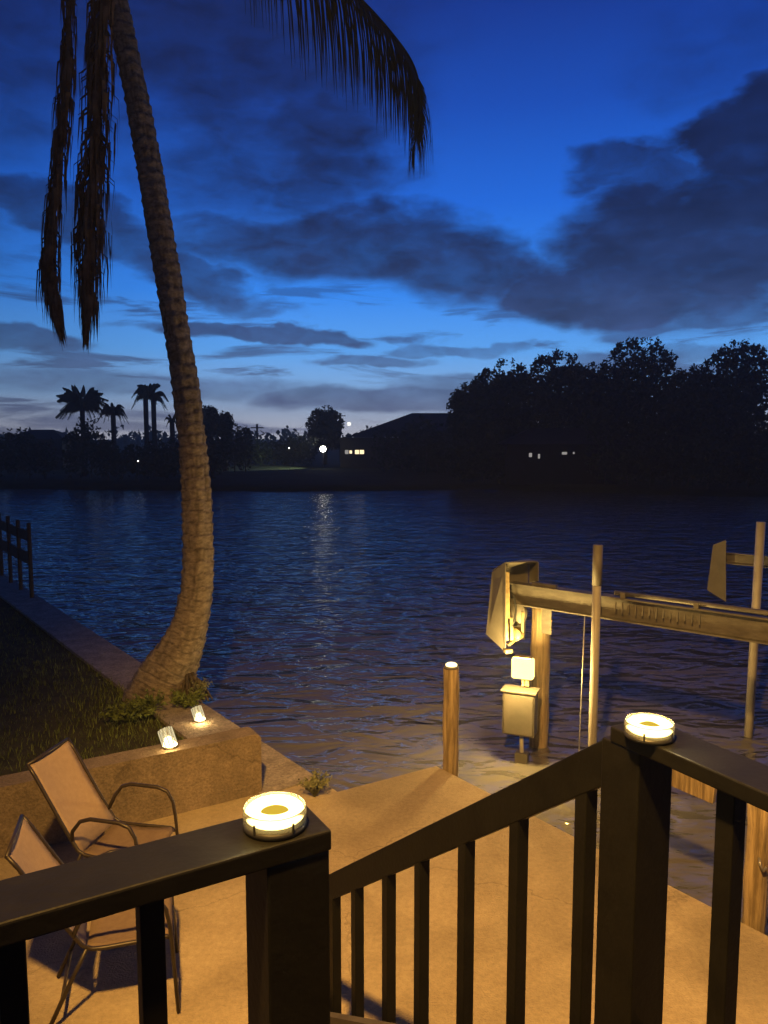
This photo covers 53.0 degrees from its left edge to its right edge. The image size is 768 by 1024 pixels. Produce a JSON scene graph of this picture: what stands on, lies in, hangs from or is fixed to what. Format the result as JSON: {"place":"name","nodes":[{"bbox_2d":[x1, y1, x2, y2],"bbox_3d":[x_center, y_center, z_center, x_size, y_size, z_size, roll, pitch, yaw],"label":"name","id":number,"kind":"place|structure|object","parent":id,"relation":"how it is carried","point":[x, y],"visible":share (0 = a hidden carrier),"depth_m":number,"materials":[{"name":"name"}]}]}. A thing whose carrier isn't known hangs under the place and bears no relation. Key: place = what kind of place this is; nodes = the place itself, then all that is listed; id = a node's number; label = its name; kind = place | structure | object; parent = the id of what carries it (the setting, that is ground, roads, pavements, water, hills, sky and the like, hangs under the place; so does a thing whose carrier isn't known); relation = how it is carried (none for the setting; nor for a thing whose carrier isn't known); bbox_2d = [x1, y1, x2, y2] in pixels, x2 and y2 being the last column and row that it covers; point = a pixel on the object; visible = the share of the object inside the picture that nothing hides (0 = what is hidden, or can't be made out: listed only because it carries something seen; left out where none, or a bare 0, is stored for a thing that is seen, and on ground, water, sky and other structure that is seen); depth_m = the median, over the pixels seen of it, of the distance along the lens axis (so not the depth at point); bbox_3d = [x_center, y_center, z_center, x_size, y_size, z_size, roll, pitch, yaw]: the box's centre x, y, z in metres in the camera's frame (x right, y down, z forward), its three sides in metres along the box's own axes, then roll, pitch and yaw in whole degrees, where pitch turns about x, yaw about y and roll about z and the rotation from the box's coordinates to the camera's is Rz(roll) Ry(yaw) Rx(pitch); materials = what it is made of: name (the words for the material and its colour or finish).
{"place":"outdoors","nodes":[
{"label":"outdoors","id":0,"kind":"place"},
{"bbox_2d":[0,598,183,775],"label":"lawn","id":1,"kind":"structure","parent":0,"point":[12,642],"depth_m":8.66,"materials":[{"name":"green plant"}]},
{"bbox_2d":[99,696,155,721],"bbox_3d":[-2.696,2.089,8.111,0.605,0.237,0.509,0,6,0],"label":"weed","id":2,"kind":"object","parent":1,"relation":"on","point":[127,714],"visible":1,"depth_m":8.09,"materials":[{"name":"green plant"}]},
{"bbox_2d":[126,688,167,709],"bbox_3d":[-2.537,2.062,8.401,0.460,0.232,0.407,0,6,0],"label":"weed","id":3,"kind":"object","parent":1,"relation":"on","point":[148,700],"visible":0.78,"depth_m":8.34,"materials":[{"name":"green plant"}]},
{"bbox_2d":[244,429,253,462],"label":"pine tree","id":4,"kind":"object","parent":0,"point":[249,439],"visible":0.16,"depth_m":83.47,"materials":[{"name":"green plant"}]},
{"bbox_2d":[0,489,767,935],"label":"water","id":5,"kind":"structure","parent":0,"point":[344,627],"depth_m":16.54,"materials":[{"name":"blue liquid"}]},
{"bbox_2d":[0,513,33,597],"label":"dock railing","id":6,"kind":"object","parent":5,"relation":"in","point":[10,549],"visible":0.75,"depth_m":14.92,"materials":[{"name":"brown wood"}]},
{"bbox_2d":[442,667,458,776],"bbox_3d":[0.604,2.727,7.040,0.155,2.674,0.148,0,6,0],"label":"piling","id":7,"kind":"object","parent":5,"relation":"in","point":[450,727],"visible":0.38,"depth_m":6.90,"materials":[{"name":"brown wood"}]},
{"bbox_2d":[444,662,458,669],"bbox_3d":[0.604,1.375,6.905,0.132,0.047,0.132,0,6,0],"label":"piling lamp","id":8,"kind":"object","parent":7,"relation":"on","point":[451,666],"visible":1,"depth_m":6.87,"materials":[{"name":"grey plastic"}]},
{"bbox_2d":[529,608,550,748],"bbox_3d":[1.879,2.446,9.325,0.244,2.782,0.237,0,6,0],"label":"piling","id":9,"kind":"object","parent":5,"relation":"in","point":[540,648],"visible":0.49,"depth_m":9.18,"materials":[{"name":"brown wood"}]},
{"bbox_2d":[500,684,539,763],"bbox_3d":[1.558,2.649,8.858,0.410,1.265,0.240,2,6,22],"label":"electrical box","id":10,"kind":"object","parent":9,"relation":"attached to","point":[519,710],"visible":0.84,"depth_m":8.74,"materials":[{"name":"white plastic"}]},
{"bbox_2d":[504,693,532,736],"bbox_3d":[1.558,2.292,8.817,0.330,0.460,0.207,2,6,22],"label":"door","id":11,"kind":"structure","parent":10,"relation":"in","point":[518,709],"depth_m":8.72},
{"bbox_2d":[511,655,534,686],"bbox_3d":[1.586,1.818,8.782,0.250,0.355,0.135,2,6,22],"label":"lantern","id":12,"kind":"object","parent":10,"relation":"attached to","point":[523,667],"visible":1,"depth_m":8.72,"materials":[{"name":"glass"}]},
{"bbox_2d":[486,522,767,750],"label":"lift","id":13,"kind":"object","parent":9,"relation":"attached to","point":[514,594],"visible":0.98,"depth_m":8.55,"materials":[{"name":"metal"}]},
{"bbox_2d":[742,803,767,933],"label":"piling","id":14,"kind":"object","parent":5,"relation":"in","point":[755,883],"visible":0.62,"depth_m":4.75,"materials":[{"name":"brown wood"}]},
{"bbox_3d":[2.087,2.990,6.140,0.151,2.331,0.144,0,6,0],"label":"piling","id":15,"kind":"object","parent":5,"relation":"in","visible":0},
{"bbox_2d":[672,769,716,803],"bbox_3d":[2.212,1.987,5.776,0.050,0.216,0.566,-5,8,-43],"label":"mooring plank","id":16,"kind":"object","parent":15,"relation":"attached to","point":[692,786],"visible":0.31,"depth_m":5.67,"materials":[{"name":"brown wood"}]},
{"bbox_2d":[0,766,767,1023],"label":"patio slab","id":17,"kind":"structure","parent":0,"point":[360,822],"depth_m":4.58,"materials":[{"name":"concrete"}]},
{"bbox_2d":[4,814,180,1023],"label":"patio chair","id":18,"kind":"object","parent":17,"relation":"on","point":[29,849],"visible":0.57,"depth_m":4.02,"materials":[{"name":"fabric"}]},
{"bbox_2d":[26,738,178,860],"bbox_3d":[-1.790,2.028,4.952,0.805,0.968,0.511,1,6,11],"label":"patio chair","id":19,"kind":"object","parent":17,"relation":"on","point":[82,811],"visible":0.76,"depth_m":5.00,"materials":[{"name":"fabric"}]},
{"bbox_2d":[0,727,261,857],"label":"garden wall","id":20,"kind":"structure","parent":17,"relation":"on","point":[195,773],"depth_m":6.04,"materials":[{"name":"paint"}]},
{"bbox_2d":[158,726,177,749],"bbox_3d":[-1.726,1.795,6.143,0.157,0.161,0.124,0,6,0],"label":"patio lamp","id":21,"kind":"object","parent":20,"relation":"on","point":[168,739],"visible":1,"depth_m":6.10,"materials":[{"name":"white glass"}]},
{"bbox_2d":[297,768,331,796],"bbox_3d":[-0.578,2.255,6.407,0.306,0.243,0.269,0,6,0],"label":"weed","id":22,"kind":"object","parent":17,"relation":"on","point":[316,784],"visible":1,"depth_m":6.40,"materials":[{"name":"green plant"}]},
{"bbox_2d":[330,1012,395,1023],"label":"stairs","id":23,"kind":"structure","parent":17,"relation":"on","point":[337,1018],"depth_m":3.06,"materials":[{"name":"brown wood"}]},
{"bbox_2d":[329,740,601,1023],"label":"stair railing","id":24,"kind":"object","parent":17,"relation":"on","point":[517,805],"visible":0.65,"depth_m":2.50,"materials":[{"name":"paint"}]},
{"bbox_2d":[0,440,767,496],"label":"bank","id":25,"kind":"structure","parent":0,"point":[331,475],"depth_m":54.36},
{"bbox_2d":[0,427,59,478],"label":"bush","id":26,"kind":"object","parent":25,"relation":"on","point":[34,454],"visible":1,"depth_m":57.61,"materials":[{"name":"green plant"}]},
{"bbox_2d":[2,430,79,469],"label":"house","id":27,"kind":"structure","parent":25,"relation":"on","point":[43,436],"depth_m":69.93,"materials":[{"name":"black"}]},
{"bbox_2d":[55,385,108,475],"bbox_3d":[-23.312,-6.277,59.597,4.277,7.232,4.165,0,6,0],"label":"palm tree","id":28,"kind":"object","parent":25,"relation":"on","point":[82,401],"visible":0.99,"depth_m":59.01,"materials":[{"name":"green plant"}]},
{"bbox_2d":[59,416,111,477],"bbox_3d":[-22.367,-4.817,57.677,3.959,4.711,2.176,0,6,0],"label":"bush","id":29,"kind":"object","parent":25,"relation":"on","point":[89,446],"visible":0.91,"depth_m":57.49,"materials":[{"name":"green plant"}]},
{"bbox_2d":[96,403,128,475],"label":"palm tree","id":30,"kind":"object","parent":25,"relation":"on","point":[112,410],"visible":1,"depth_m":59.46,"materials":[{"name":"green plant"}]},
{"bbox_2d":[97,438,178,478],"bbox_3d":[-18.093,-3.921,56.804,6.293,3.130,2.502,0,6,0],"label":"bush","id":31,"kind":"object","parent":25,"relation":"on","point":[112,460],"visible":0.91,"depth_m":56.52,"materials":[{"name":"green plant"}]},
{"bbox_2d":[131,383,168,475],"bbox_3d":[-17.971,-6.330,59.728,2.776,7.320,2.964,0,6,0],"label":"palm tree","id":32,"kind":"object","parent":25,"relation":"on","point":[145,393],"visible":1,"depth_m":59.39,"materials":[{"name":"green plant"}]},
{"bbox_2d":[164,414,176,475],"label":"palm tree","id":33,"kind":"object","parent":25,"relation":"on","point":[172,421],"visible":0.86,"depth_m":59.53,"materials":[{"name":"green plant"}]},
{"bbox_2d":[153,438,226,478],"bbox_3d":[-14.309,-3.910,56.898,5.533,3.081,2.442,0,6,0],"label":"bush","id":34,"kind":"object","parent":25,"relation":"on","point":[215,458],"visible":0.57,"depth_m":56.48,"materials":[{"name":"green plant"}]},
{"bbox_2d":[202,405,221,471],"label":"tree","id":35,"kind":"object","parent":25,"relation":"on","point":[212,419],"visible":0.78,"depth_m":65.12,"materials":[{"name":"green plant"}]},
{"bbox_2d":[217,410,235,470],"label":"tree","id":36,"kind":"object","parent":25,"relation":"on","point":[226,417],"visible":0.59,"depth_m":67.12,"materials":[{"name":"green plant"}]},
{"bbox_2d":[206,423,255,471],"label":"bush","id":37,"kind":"object","parent":25,"relation":"on","point":[230,449],"visible":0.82,"depth_m":65.49,"materials":[{"name":"green plant"}]},
{"bbox_2d":[251,424,263,438],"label":"utility pole","id":38,"kind":"object","parent":25,"relation":"on","point":[256,427],"visible":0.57,"depth_m":83.44,"materials":[{"name":"brown wood"}]},
{"bbox_2d":[228,438,293,464],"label":"bush","id":39,"kind":"object","parent":25,"relation":"on","point":[267,453],"visible":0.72,"depth_m":79.45,"materials":[{"name":"green plant"}]},
{"bbox_2d":[277,434,317,464],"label":"bush","id":40,"kind":"object","parent":25,"relation":"on","point":[301,452],"visible":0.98,"depth_m":79.45,"materials":[{"name":"green plant"}]},
{"bbox_2d":[320,446,325,466],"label":"floodlight","id":41,"kind":"object","parent":25,"relation":"on","point":[322,448],"visible":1,"depth_m":71.61,"materials":[{"name":"white metal"}]},
{"bbox_2d":[305,405,344,463],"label":"round tree","id":42,"kind":"object","parent":25,"relation":"on","point":[325,429],"visible":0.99,"depth_m":80.75,"materials":[{"name":"green plant"}]},
{"bbox_2d":[0,424,665,449],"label":"distant woods","id":43,"kind":"object","parent":25,"relation":"on","point":[125,439],"visible":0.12,"depth_m":151.98,"materials":[{"name":"green plant"}]},
{"bbox_2d":[369,421,438,471],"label":"bush","id":44,"kind":"object","parent":25,"relation":"on","point":[396,455],"visible":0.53,"depth_m":65.55,"materials":[{"name":"green plant"}]},
{"bbox_2d":[446,382,493,478],"bbox_3d":[6.310,-6.005,56.670,3.590,7.187,3.516,0,6,0],"label":"broadleaf tree","id":45,"kind":"object","parent":25,"relation":"on","point":[463,399],"visible":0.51,"depth_m":55.79,"materials":[{"name":"green plant"}]},
{"bbox_2d":[446,403,534,481],"bbox_3d":[7.612,-4.894,54.164,6.583,5.564,2.238,0,6,0],"label":"bush","id":46,"kind":"object","parent":25,"relation":"on","point":[483,438],"visible":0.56,"depth_m":53.88,"materials":[{"name":"green plant"}]},
{"bbox_2d":[468,358,543,442],"bbox_3d":[8.930,-7.026,57.805,6.074,8.992,5.838,0,6,0],"label":"broadleaf tree","id":47,"kind":"object","parent":25,"relation":"on","point":[510,388],"visible":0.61,"depth_m":56.13,"materials":[{"name":"green plant"}]},
{"bbox_2d":[520,348,598,428],"bbox_3d":[12.999,-7.511,58.459,6.348,9.824,5.986,0,6,0],"label":"broadleaf tree","id":48,"kind":"object","parent":25,"relation":"on","point":[559,384],"visible":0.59,"depth_m":57.16,"materials":[{"name":"green plant"}]},
{"bbox_2d":[496,428,624,484],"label":"house","id":49,"kind":"structure","parent":25,"relation":"on","point":[549,456],"depth_m":51.47,"materials":[{"name":"black"}]},
{"bbox_2d":[396,414,751,472],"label":"woods","id":50,"kind":"object","parent":25,"relation":"on","point":[408,445],"visible":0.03,"depth_m":64.44,"materials":[{"name":"green plant"}]},
{"bbox_2d":[573,361,625,431],"bbox_3d":[16.671,-7.148,59.556,5.253,8.886,5.171,0,6,0],"label":"broadleaf tree","id":51,"kind":"object","parent":25,"relation":"on","point":[588,372],"visible":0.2,"depth_m":58.20,"materials":[{"name":"green plant"}]},
{"bbox_2d":[593,336,689,477],"bbox_3d":[18.927,-7.784,57.423,6.680,10.574,6.611,0,6,0],"label":"broadleaf tree","id":52,"kind":"object","parent":25,"relation":"on","point":[654,370],"visible":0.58,"depth_m":56.11,"materials":[{"name":"green plant"}]},
{"bbox_2d":[657,363,724,445],"bbox_3d":[22.508,-6.659,56.516,4.951,8.519,4.787,0,6,0],"label":"broadleaf tree","id":53,"kind":"object","parent":25,"relation":"on","point":[690,379],"visible":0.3,"depth_m":55.47,"materials":[{"name":"green plant"}]},
{"bbox_2d":[696,338,767,449],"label":"broadleaf tree","id":54,"kind":"object","parent":25,"relation":"on","point":[753,386],"visible":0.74,"depth_m":54.22,"materials":[{"name":"green plant"}]},
{"bbox_2d":[748,402,767,478],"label":"bush","id":55,"kind":"object","parent":25,"relation":"on","point":[758,432],"visible":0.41,"depth_m":50.72,"materials":[{"name":"green plant"}]},
{"bbox_2d":[0,0,767,439],"label":"sky","id":56,"kind":"structure","parent":0,"point":[596,179],"materials":[{"name":"blue"}]},
{"bbox_2d":[340,413,450,467],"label":"house","id":57,"kind":"structure","parent":0,"point":[355,451],"depth_m":73.88,"materials":[{"name":"black"}]},
{"bbox_2d":[344,449,348,454],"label":"window","id":58,"kind":"structure","parent":57,"relation":"in","point":[346,451],"depth_m":73.72,"materials":[{"name":"white glass"}]},
{"bbox_2d":[354,449,359,454],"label":"window","id":59,"kind":"structure","parent":57,"relation":"in","point":[356,451],"depth_m":73.72,"materials":[{"name":"yellow glass"}]},
{"bbox_2d":[359,449,364,454],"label":"window","id":60,"kind":"structure","parent":57,"relation":"in","point":[362,451],"depth_m":73.74,"materials":[{"name":"yellow glass"}]},
{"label":"upper deck","id":61,"kind":"structure","parent":0,"visible":0},
{"bbox_2d":[0,806,330,1023],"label":"deck railing","id":62,"kind":"object","parent":61,"relation":"on","point":[287,931],"visible":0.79,"depth_m":1.29,"materials":[{"name":"paint"}]},
{"bbox_2d":[242,791,306,841],"bbox_3d":[-0.196,0.544,1.383,0.116,0.037,0.116,0,6,0],"label":"deck lamp","id":63,"kind":"object","parent":62,"relation":"on","point":[274,816],"visible":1,"depth_m":1.35,"materials":[{"name":"white plastic"}]},
{"bbox_2d":[594,723,767,1023],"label":"deck railing","id":64,"kind":"object","parent":61,"relation":"on","point":[635,802],"visible":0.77,"depth_m":1.83,"materials":[{"name":"paint"}]},
{"bbox_2d":[623,712,674,745],"bbox_3d":[0.618,0.504,1.791,0.114,0.037,0.114,-5,7,-40],"label":"deck lamp","id":65,"kind":"object","parent":64,"relation":"on","point":[652,729],"visible":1,"depth_m":1.76,"materials":[{"name":"white plastic"}]},
{"label":"canal bed","id":66,"kind":"structure","parent":0,"visible":0},
{"bbox_2d":[0,574,313,793],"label":"seawall cap","id":67,"kind":"object","parent":66,"relation":"on","point":[280,771],"visible":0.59,"depth_m":9.99,"materials":[{"name":"concrete"}]},
{"bbox_2d":[168,687,206,707],"bbox_3d":[-2.154,2.058,8.490,0.433,0.222,0.365,-1,6,-15],"label":"weed","id":68,"kind":"object","parent":67,"relation":"on","point":[178,698],"visible":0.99,"depth_m":8.44,"materials":[{"name":"green plant"}]},
{"bbox_2d":[191,705,205,722],"bbox_3d":[-1.948,2.113,8.077,0.153,0.160,0.120,0,6,0],"label":"patio lamp","id":69,"kind":"object","parent":67,"relation":"on","point":[198,714],"visible":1,"depth_m":8.04,"materials":[{"name":"white glass"}]},
{"bbox_2d":[188,677,211,695],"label":"weed","id":70,"kind":"object","parent":67,"relation":"on","point":[202,686],"visible":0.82,"depth_m":8.71,"materials":[{"name":"green plant"}]},
{"bbox_2d":[36,0,433,703],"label":"coconut palm","id":71,"kind":"object","parent":67,"relation":"on","point":[172,658],"visible":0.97,"depth_m":8.77,"materials":[{"name":"brown plant"}]}
]}

